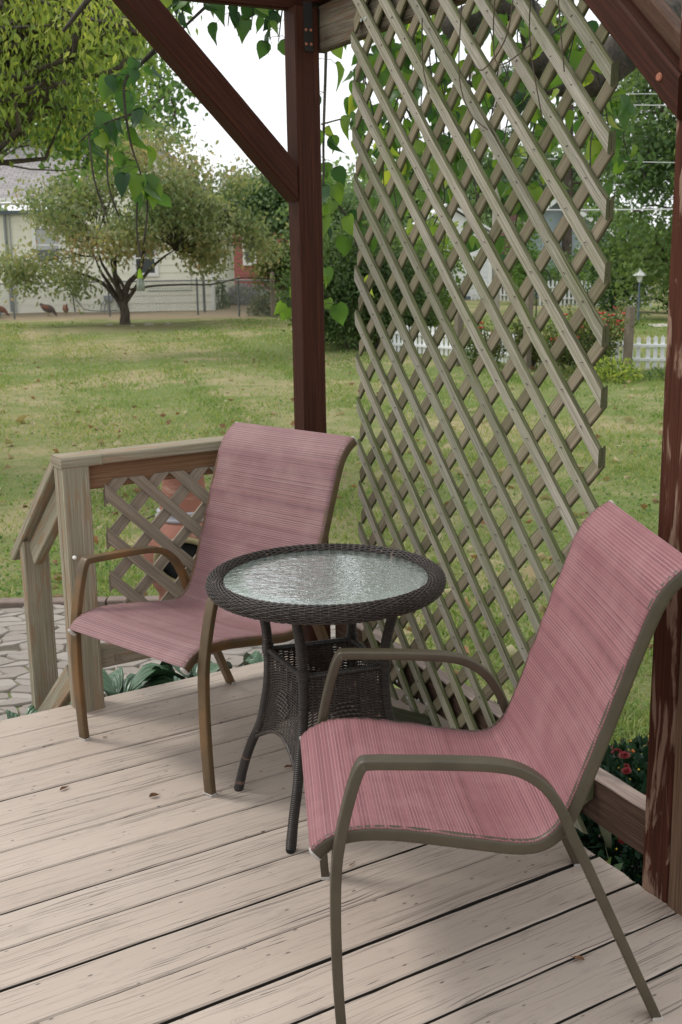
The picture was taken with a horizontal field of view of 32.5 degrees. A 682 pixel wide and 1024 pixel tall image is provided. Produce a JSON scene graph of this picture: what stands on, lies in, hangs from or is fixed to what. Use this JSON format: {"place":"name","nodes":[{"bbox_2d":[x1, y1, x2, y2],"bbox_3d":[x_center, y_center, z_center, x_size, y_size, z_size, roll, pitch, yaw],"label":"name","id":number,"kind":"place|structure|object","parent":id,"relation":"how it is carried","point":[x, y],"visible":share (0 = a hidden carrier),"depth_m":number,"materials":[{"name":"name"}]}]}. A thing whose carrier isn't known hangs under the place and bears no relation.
{"place":"outdoors","nodes":[
{"label":"outdoors","id":0,"kind":"place"},
{"bbox_2d":[0,604,385,720],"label":"patio","id":1,"kind":"structure","parent":0,"point":[14,661],"depth_m":5.74,"materials":[{"name":"stone"}]},
{"bbox_2d":[3,705,37,719],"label":"hosta plant","id":2,"kind":"object","parent":1,"relation":"on","point":[31,709],"visible":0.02,"depth_m":4.40,"materials":[{"name":"green plant"}]},
{"bbox_2d":[10,460,70,711],"bbox_3d":[-1.034,0.406,4.214,0.103,1.303,0.598,-9,15,-31],"label":"stair handrail","id":3,"kind":"object","parent":1,"relation":"on","point":[34,542],"visible":0.77,"depth_m":4.30,"materials":[{"name":"brown wood"}]},
{"bbox_2d":[68,662,185,704],"bbox_3d":[-0.834,0.752,4.563,0.591,0.302,0.545,5,14,23],"label":"hosta plant","id":4,"kind":"object","parent":1,"relation":"on","point":[115,682],"visible":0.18,"depth_m":4.63,"materials":[{"name":"green plant"}]},
{"bbox_2d":[143,475,205,600],"bbox_3d":[-0.797,0.182,6.042,0.450,0.915,0.450,-1,13,0],"label":"chiminea","id":5,"kind":"object","parent":1,"relation":"on","point":[190,503],"visible":0.19,"depth_m":5.88,"materials":[{"name":"ceramic"}]},
{"bbox_2d":[141,661,231,685],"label":"hosta plant","id":6,"kind":"object","parent":1,"relation":"on","point":[214,667],"visible":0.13,"depth_m":4.74,"materials":[{"name":"green plant"}]},
{"bbox_2d":[238,650,285,666],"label":"hosta plant","id":7,"kind":"object","parent":1,"relation":"on","point":[255,656],"visible":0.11,"depth_m":4.97,"materials":[{"name":"green plant"}]},
{"bbox_2d":[0,278,668,753],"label":"ground","id":8,"kind":"structure","parent":0,"point":[170,322],"depth_m":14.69,"materials":[{"name":"green plant"}]},
{"bbox_2d":[0,306,9,315],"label":"hen","id":9,"kind":"object","parent":8,"relation":"on","point":[4,310],"visible":0.62,"depth_m":37.33,"materials":[{"name":"brown"}]},
{"bbox_2d":[39,303,56,316],"bbox_3d":[-9.262,-6.396,37.075,0.625,0.434,0.229,4,14,20],"label":"hen","id":10,"kind":"object","parent":8,"relation":"on","point":[48,309],"visible":0.75,"depth_m":36.99,"materials":[{"name":"brown"}]},
{"bbox_2d":[62,305,68,315],"bbox_3d":[-8.741,-6.426,37.188,0.174,0.426,0.410,-8,14,-26],"label":"hen","id":11,"kind":"object","parent":8,"relation":"on","point":[66,308],"visible":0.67,"depth_m":37.10,"materials":[{"name":"brown"}]},
{"bbox_2d":[0,595,158,607],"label":"brick edging","id":12,"kind":"object","parent":8,"relation":"on","point":[19,602],"visible":0.12,"depth_m":6.61,"materials":[{"name":"beige stone"}]},
{"bbox_2d":[0,18,177,205],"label":"maple tree","id":13,"kind":"object","parent":8,"relation":"on","point":[68,155],"visible":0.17,"depth_m":21.68,"materials":[{"name":"green plant"}]},
{"bbox_2d":[0,0,201,179],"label":"ash tree","id":14,"kind":"object","parent":8,"relation":"on","point":[34,37],"visible":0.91,"depth_m":8.62,"materials":[{"name":"green plant"}]},
{"bbox_2d":[7,2,207,179],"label":"maple tree","id":15,"kind":"object","parent":8,"relation":"on","point":[171,101],"visible":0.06,"depth_m":42.22,"materials":[{"name":"green plant"}]},
{"bbox_2d":[0,139,234,313],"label":"cream house","id":16,"kind":"structure","parent":8,"relation":"on","point":[12,233],"depth_m":39.41,"materials":[{"name":"beige paint"}]},
{"bbox_2d":[31,225,62,264],"bbox_3d":[-9.806,-8.912,39.119,0.980,1.300,0.062,-1,13,0],"label":"window","id":17,"kind":"structure","parent":16,"relation":"in","point":[46,245],"depth_m":39.10,"materials":[{"name":"white glass"}]},
{"bbox_2d":[132,243,158,276],"bbox_3d":[-6.558,-8.501,39.227,0.860,1.220,0.062,-1,13,0],"label":"window","id":18,"kind":"structure","parent":16,"relation":"in","point":[147,264],"depth_m":39.28,"materials":[{"name":"grey glass"}]},
{"bbox_2d":[0,272,275,318],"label":"chain link fence","id":19,"kind":"object","parent":8,"relation":"on","point":[272,296],"visible":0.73,"depth_m":36.27,"materials":[{"name":"metal"}]},
{"bbox_2d":[0,108,289,324],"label":"dogwood tree","id":20,"kind":"object","parent":8,"relation":"on","point":[174,227],"visible":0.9,"depth_m":31.43,"materials":[{"name":"green plant"}]},
{"bbox_2d":[136,250,144,290],"bbox_3d":[-5.436,-6.643,31.594,0.240,1.350,0.234,-1,13,0],"label":"insect trap","id":21,"kind":"object","parent":20,"relation":"hanging from","point":[140,285],"visible":0.97,"depth_m":31.61,"materials":[{"name":"plastic"}]},
{"bbox_2d":[215,278,230,308],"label":"ground plant","id":22,"kind":"object","parent":8,"relation":"on","point":[222,294],"visible":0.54,"depth_m":40.75,"materials":[{"name":"green plant"}]},
{"bbox_2d":[223,283,269,304],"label":"lavender clump","id":23,"kind":"object","parent":8,"relation":"on","point":[241,293],"visible":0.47,"depth_m":42.89,"materials":[{"name":"grey plant"}]},
{"bbox_2d":[247,294,279,315],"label":"ground plant","id":24,"kind":"object","parent":8,"relation":"on","point":[260,307],"visible":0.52,"depth_m":35.93,"materials":[{"name":"green plant"}]},
{"bbox_2d":[244,232,290,314],"bbox_3d":[-1.669,-7.062,35.291,2.459,2.653,2.452,-1,13,0],"label":"rose hedge","id":25,"kind":"object","parent":8,"relation":"on","point":[276,266],"visible":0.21,"depth_m":34.81,"materials":[{"name":"green plant"}]},
{"bbox_2d":[220,173,321,289],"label":"red house","id":26,"kind":"structure","parent":8,"relation":"on","point":[239,271],"depth_m":58.68,"materials":[{"name":"red brick"}]},
{"bbox_2d":[242,241,256,265],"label":"window","id":27,"kind":"structure","parent":26,"relation":"in","point":[244,261],"depth_m":58.56,"materials":[{"name":"white glass"}]},
{"bbox_2d":[211,159,350,252],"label":"round tree","id":28,"kind":"object","parent":8,"relation":"on","point":[274,195],"visible":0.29,"depth_m":44.98,"materials":[{"name":"green plant"}]},
{"bbox_2d":[0,410,661,657],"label":"fallen catalpa leaves","id":29,"kind":"object","parent":8,"relation":"on","point":[512,649],"visible":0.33,"depth_m":10.35,"materials":[{"name":"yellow plant"}]},
{"bbox_2d":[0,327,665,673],"bbox_3d":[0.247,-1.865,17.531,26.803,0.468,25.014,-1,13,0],"label":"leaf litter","id":30,"kind":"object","parent":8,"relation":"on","point":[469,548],"visible":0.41,"depth_m":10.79,"materials":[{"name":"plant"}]},
{"bbox_2d":[263,163,404,246],"bbox_3d":[0.040,-8.564,36.883,4.456,4.782,5.019,-4,13,-11],"label":"broadleaf tree","id":31,"kind":"object","parent":8,"relation":"on","point":[350,201],"visible":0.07,"depth_m":35.94,"materials":[{"name":"green plant"}]},
{"bbox_2d":[0,204,669,276],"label":"trees","id":32,"kind":"object","parent":8,"relation":"on","point":[490,220],"depth_m":94.35,"materials":[{"name":"green plant"}]},
{"bbox_2d":[261,206,459,352],"bbox_3d":[0.425,-4.433,23.400,4.013,3.243,3.276,-1,13,0],"label":"lilac shrub","id":33,"kind":"object","parent":8,"relation":"on","point":[341,287],"visible":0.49,"depth_m":22.62,"materials":[{"name":"green plant"}]},
{"bbox_2d":[62,0,681,325],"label":"catalpa tree","id":34,"kind":"object","parent":8,"relation":"on","point":[620,106],"visible":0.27,"depth_m":5.85,"materials":[{"name":"green plant"}]},
{"bbox_2d":[330,144,486,244],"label":"broadleaf tree","id":35,"kind":"object","parent":8,"relation":"on","point":[430,175],"visible":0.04,"depth_m":51.18,"materials":[{"name":"green plant"}]},
{"bbox_2d":[391,208,479,330],"bbox_3d":[1.934,-5.364,26.526,2.360,3.422,3.207,-4,13,-12],"label":"pale shrub","id":36,"kind":"object","parent":8,"relation":"on","point":[457,279],"visible":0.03,"depth_m":25.98,"materials":[{"name":"green plant"}]},
{"bbox_2d":[405,203,490,299],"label":"white garage","id":37,"kind":"structure","parent":8,"relation":"on","point":[459,216],"depth_m":45.60,"materials":[{"name":"white paint"}]},
{"bbox_2d":[408,136,490,213],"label":"conifer tree","id":38,"kind":"object","parent":8,"relation":"on","point":[470,199],"depth_m":55.56,"materials":[{"name":"green plant"}]},
{"bbox_2d":[454,312,463,365],"bbox_3d":[1.942,-2.825,19.374,0.127,1.050,0.120,-6,14,-28],"label":"fence post","id":39,"kind":"object","parent":8,"relation":"on","point":[458,324],"visible":0.32,"depth_m":19.27,"materials":[{"name":"grey wood"}]},
{"bbox_2d":[459,343,499,364],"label":"ground plant","id":40,"kind":"object","parent":8,"relation":"on","point":[468,353],"visible":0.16,"depth_m":19.50,"materials":[{"name":"green plant"}]},
{"bbox_2d":[468,65,500,310],"bbox_3d":[4.797,-10.001,36.064,1.800,7.600,0.340,-1,13,0],"label":"utility pole","id":41,"kind":"object","parent":8,"relation":"on","point":[492,274],"visible":0.1,"depth_m":36.44,"materials":[{"name":"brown wood"}]},
{"bbox_2d":[521,157,674,162],"bbox_3d":[8.571,-8.895,29.489,0.018,1.169,15.382,-8,15,-29],"label":"wire","id":42,"kind":"object","parent":41,"relation":"attached to","point":[635,161],"visible":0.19,"depth_m":30.27,"materials":[{"name":"grey metal"}]},
{"bbox_2d":[546,209,672,210],"bbox_3d":[8.604,-6.971,26.597,0.029,0.470,21.285,-6,14,-20],"label":"wire","id":43,"kind":"object","parent":41,"relation":"attached to","point":[614,209],"visible":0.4,"depth_m":31.14,"materials":[{"name":"grey metal"}]},
{"bbox_2d":[554,103,665,105],"bbox_3d":[8.797,-10.287,29.169,0.022,1.523,15.634,-9,15,-30],"label":"wire","id":44,"kind":"object","parent":41,"relation":"attached to","point":[637,105],"visible":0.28,"depth_m":30.50,"materials":[{"name":"grey metal"}]},
{"bbox_2d":[461,318,516,363],"bbox_3d":[2.432,-2.818,19.217,0.970,0.901,0.784,-1,13,0],"label":"rose bush","id":45,"kind":"object","parent":8,"relation":"on","point":[498,349],"visible":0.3,"depth_m":19.16,"materials":[{"name":"green plant"}]},
{"bbox_2d":[471,280,508,300],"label":"picket fence","id":46,"kind":"object","parent":8,"relation":"on","point":[501,294],"visible":0.16,"depth_m":44.89,"materials":[{"name":"white paint"}]},
{"bbox_2d":[501,214,521,297],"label":"shrub","id":47,"kind":"object","parent":8,"relation":"on","point":[513,218],"depth_m":48.09,"materials":[{"name":"plant"}]},
{"bbox_2d":[391,688,647,883],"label":"flower bed soil","id":48,"kind":"structure","parent":8,"relation":"on","point":[399,703],"depth_m":5.08,"materials":[{"name":"brown soil"}]},
{"bbox_2d":[597,854,622,870],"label":"ground plant","id":49,"kind":"object","parent":48,"relation":"on","point":[618,866],"depth_m":3.15,"materials":[{"name":"green plant"}]},
{"bbox_2d":[575,733,648,886],"bbox_3d":[0.874,0.900,3.453,0.646,0.493,0.654,-1,13,0],"label":"mum plant","id":50,"kind":"object","parent":48,"relation":"on","point":[628,764],"visible":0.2,"depth_m":3.37,"materials":[{"name":"green plant"}]},
{"bbox_2d":[598,824,611,859],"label":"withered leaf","id":51,"kind":"object","parent":50,"relation":"attached to","point":[606,834],"visible":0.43,"depth_m":3.07,"materials":[{"name":"green plant"}]},
{"bbox_2d":[523,287,533,371],"bbox_3d":[2.958,-2.893,18.525,0.118,1.520,0.110,-6,14,-28],"label":"fence post","id":52,"kind":"object","parent":8,"relation":"on","point":[529,301],"visible":0.3,"depth_m":18.43,"materials":[{"name":"grey wood"}]},
{"bbox_2d":[391,326,666,368],"bbox_3d":[3.324,-2.781,19.802,7.108,0.558,1.396,9,16,37],"label":"picket fence","id":53,"kind":"object","parent":8,"relation":"on","point":[638,346],"visible":0.16,"depth_m":18.64,"materials":[{"name":"white paint"}]},
{"bbox_2d":[502,217,556,304],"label":"broadleaf tree","id":54,"kind":"object","parent":8,"relation":"on","point":[517,272],"visible":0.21,"depth_m":42.03,"materials":[{"name":"green plant"}]},
{"bbox_2d":[508,314,553,367],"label":"rose bush","id":55,"kind":"object","parent":8,"relation":"on","point":[535,357],"visible":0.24,"depth_m":18.83,"materials":[{"name":"green plant"}]},
{"bbox_2d":[469,130,599,227],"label":"broadleaf tree","id":56,"kind":"object","parent":8,"relation":"on","point":[555,149],"visible":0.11,"depth_m":56.52,"materials":[{"name":"green plant"}]},
{"bbox_2d":[535,269,550,317],"bbox_3d":[3.507,-3.431,20.363,0.260,1.545,0.024,-1,13,0],"label":"shepherd hook","id":57,"kind":"object","parent":8,"relation":"on","point":[536,293],"visible":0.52,"depth_m":20.28,"materials":[{"name":"black metal"}]},
{"bbox_2d":[543,318,591,369],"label":"rose bush","id":58,"kind":"object","parent":8,"relation":"on","point":[566,356],"visible":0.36,"depth_m":18.31,"materials":[{"name":"green plant"}]},
{"bbox_2d":[473,0,666,258],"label":"pine tree","id":59,"kind":"object","parent":8,"relation":"on","point":[567,238],"visible":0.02,"depth_m":48.11,"materials":[{"name":"green plant"}]},
{"bbox_2d":[544,244,604,302],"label":"round shrub","id":60,"kind":"object","parent":8,"relation":"on","point":[557,277],"visible":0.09,"depth_m":44.41,"materials":[{"name":"green plant"}]},
{"bbox_2d":[522,199,627,296],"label":"blue house","id":61,"kind":"structure","parent":8,"relation":"on","point":[556,216],"depth_m":49.03,"materials":[{"name":"grey"}]},
{"bbox_2d":[559,364,604,380],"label":"ground plant","id":62,"kind":"object","parent":8,"relation":"on","point":[566,374],"visible":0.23,"depth_m":17.46,"materials":[{"name":"green plant"}]},
{"bbox_2d":[539,280,658,306],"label":"picket fence","id":63,"kind":"object","parent":8,"relation":"on","point":[572,298],"visible":0.11,"depth_m":41.69,"materials":[{"name":"white paint"}]},
{"bbox_2d":[561,297,645,367],"bbox_3d":[3.995,-2.773,18.191,1.312,1.221,1.236,-1,13,0],"label":"rose bush","id":64,"kind":"object","parent":8,"relation":"on","point":[587,343],"visible":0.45,"depth_m":18.09,"materials":[{"name":"green plant"}]},
{"bbox_2d":[584,355,643,383],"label":"ground plant","id":65,"kind":"object","parent":8,"relation":"on","point":[607,370],"visible":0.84,"depth_m":16.96,"materials":[{"name":"green plant"}]},
{"bbox_2d":[553,68,676,319],"bbox_3d":[10.018,-9.497,32.501,7.614,9.003,6.316,-1,13,0],"label":"oak tree","id":66,"kind":"object","parent":8,"relation":"on","point":[646,177],"visible":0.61,"depth_m":32.04,"materials":[{"name":"green plant"}]},
{"bbox_2d":[578,218,670,312],"bbox_3d":[11.299,-7.693,38.329,7.298,3.953,3.849,-1,13,0],"label":"evergreen hedge","id":67,"kind":"object","parent":8,"relation":"on","point":[603,298],"visible":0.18,"depth_m":37.93,"materials":[{"name":"green plant"}]},
{"bbox_2d":[623,307,635,375],"bbox_3d":[4.369,-2.551,17.806,0.117,1.120,0.110,-6,14,-28],"label":"fence post","id":68,"kind":"object","parent":8,"relation":"on","point":[628,337],"visible":0.69,"depth_m":17.73,"materials":[{"name":"grey wood"}]},
{"bbox_2d":[633,269,645,320],"bbox_3d":[8.346,-6.081,32.805,0.400,1.460,0.346,-1,13,0],"label":"garden lamp","id":69,"kind":"object","parent":8,"relation":"on","point":[641,274],"visible":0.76,"depth_m":32.72,"materials":[{"name":"white metal"}]},
{"bbox_2d":[640,366,664,379],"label":"ground plant","id":70,"kind":"object","parent":8,"relation":"on","point":[659,371],"visible":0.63,"depth_m":17.18,"materials":[{"name":"green plant"}]},
{"bbox_2d":[0,0,674,228],"label":"sky","id":71,"kind":"structure","parent":0,"point":[261,83],"materials":[{"name":"white"}]},
{"bbox_2d":[0,656,681,1023],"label":"deck","id":72,"kind":"structure","parent":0,"point":[180,898],"depth_m":2.76,"materials":[{"name":"beige wood"}]},
{"bbox_2d":[51,428,294,711],"bbox_3d":[-0.510,0.194,4.101,0.934,0.889,0.114,-9,15,-31],"label":"deck railing","id":73,"kind":"object","parent":72,"relation":"on","point":[147,469],"visible":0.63,"depth_m":3.92,"materials":[{"name":"brown wood"}]},
{"bbox_2d":[68,422,357,796],"bbox_3d":[-0.389,0.251,3.656,0.630,0.942,0.746,10,17,41],"label":"patio chair","id":74,"kind":"object","parent":72,"relation":"on","point":[273,487],"visible":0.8,"depth_m":3.68,"materials":[{"name":"pink fabric"}]},
{"bbox_2d":[205,543,446,853],"bbox_3d":[-0.035,0.490,3.161,0.636,0.685,0.636,-1,13,0],"label":"wicker table","id":75,"kind":"object","parent":72,"relation":"on","point":[298,587],"visible":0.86,"depth_m":3.06,"materials":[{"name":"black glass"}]},
{"bbox_2d":[112,0,681,915],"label":"pergola","id":76,"kind":"object","parent":72,"relation":"on","point":[646,34],"visible":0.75,"depth_m":3.62,"materials":[{"name":"brown wood"}]},
{"bbox_2d":[351,0,618,833],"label":"lattice panel","id":77,"kind":"object","parent":76,"relation":"attached to","point":[596,52],"visible":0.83,"depth_m":3.21,"materials":[{"name":"wood"}]},
{"bbox_2d":[422,0,564,129],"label":"dead vine","id":78,"kind":"object","parent":77,"relation":"attached to","point":[494,58],"visible":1,"depth_m":2.90,"materials":[{"name":"brown plant"}]},
{"bbox_2d":[335,623,645,853],"bbox_3d":[0.378,0.601,3.583,0.056,0.125,1.737,-7,14,-25],"label":"bed edging board","id":79,"kind":"object","parent":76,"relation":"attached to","point":[616,806],"visible":0.27,"depth_m":2.96,"materials":[{"name":"wood"}]},
{"bbox_2d":[392,706,432,725],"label":"wood block","id":80,"kind":"structure","parent":72,"relation":"on","point":[402,715],"depth_m":3.72,"materials":[{"name":"wood"}]},
{"bbox_2d":[299,500,681,1023],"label":"patio chair","id":81,"kind":"object","parent":72,"relation":"on","point":[518,777],"visible":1,"depth_m":2.40,"materials":[{"name":"pink fabric"}]},
{"bbox_2d":[570,956,584,959],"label":"dry leaf","id":82,"kind":"object","parent":72,"relation":"on","point":[579,957],"visible":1,"depth_m":2.54,"materials":[{"name":"brown plant"}]},
{"bbox_2d":[648,323,666,326],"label":"path","id":83,"kind":"structure","parent":0,"point":[659,325],"depth_m":30.08,"materials":[{"name":"concrete"}]}
]}

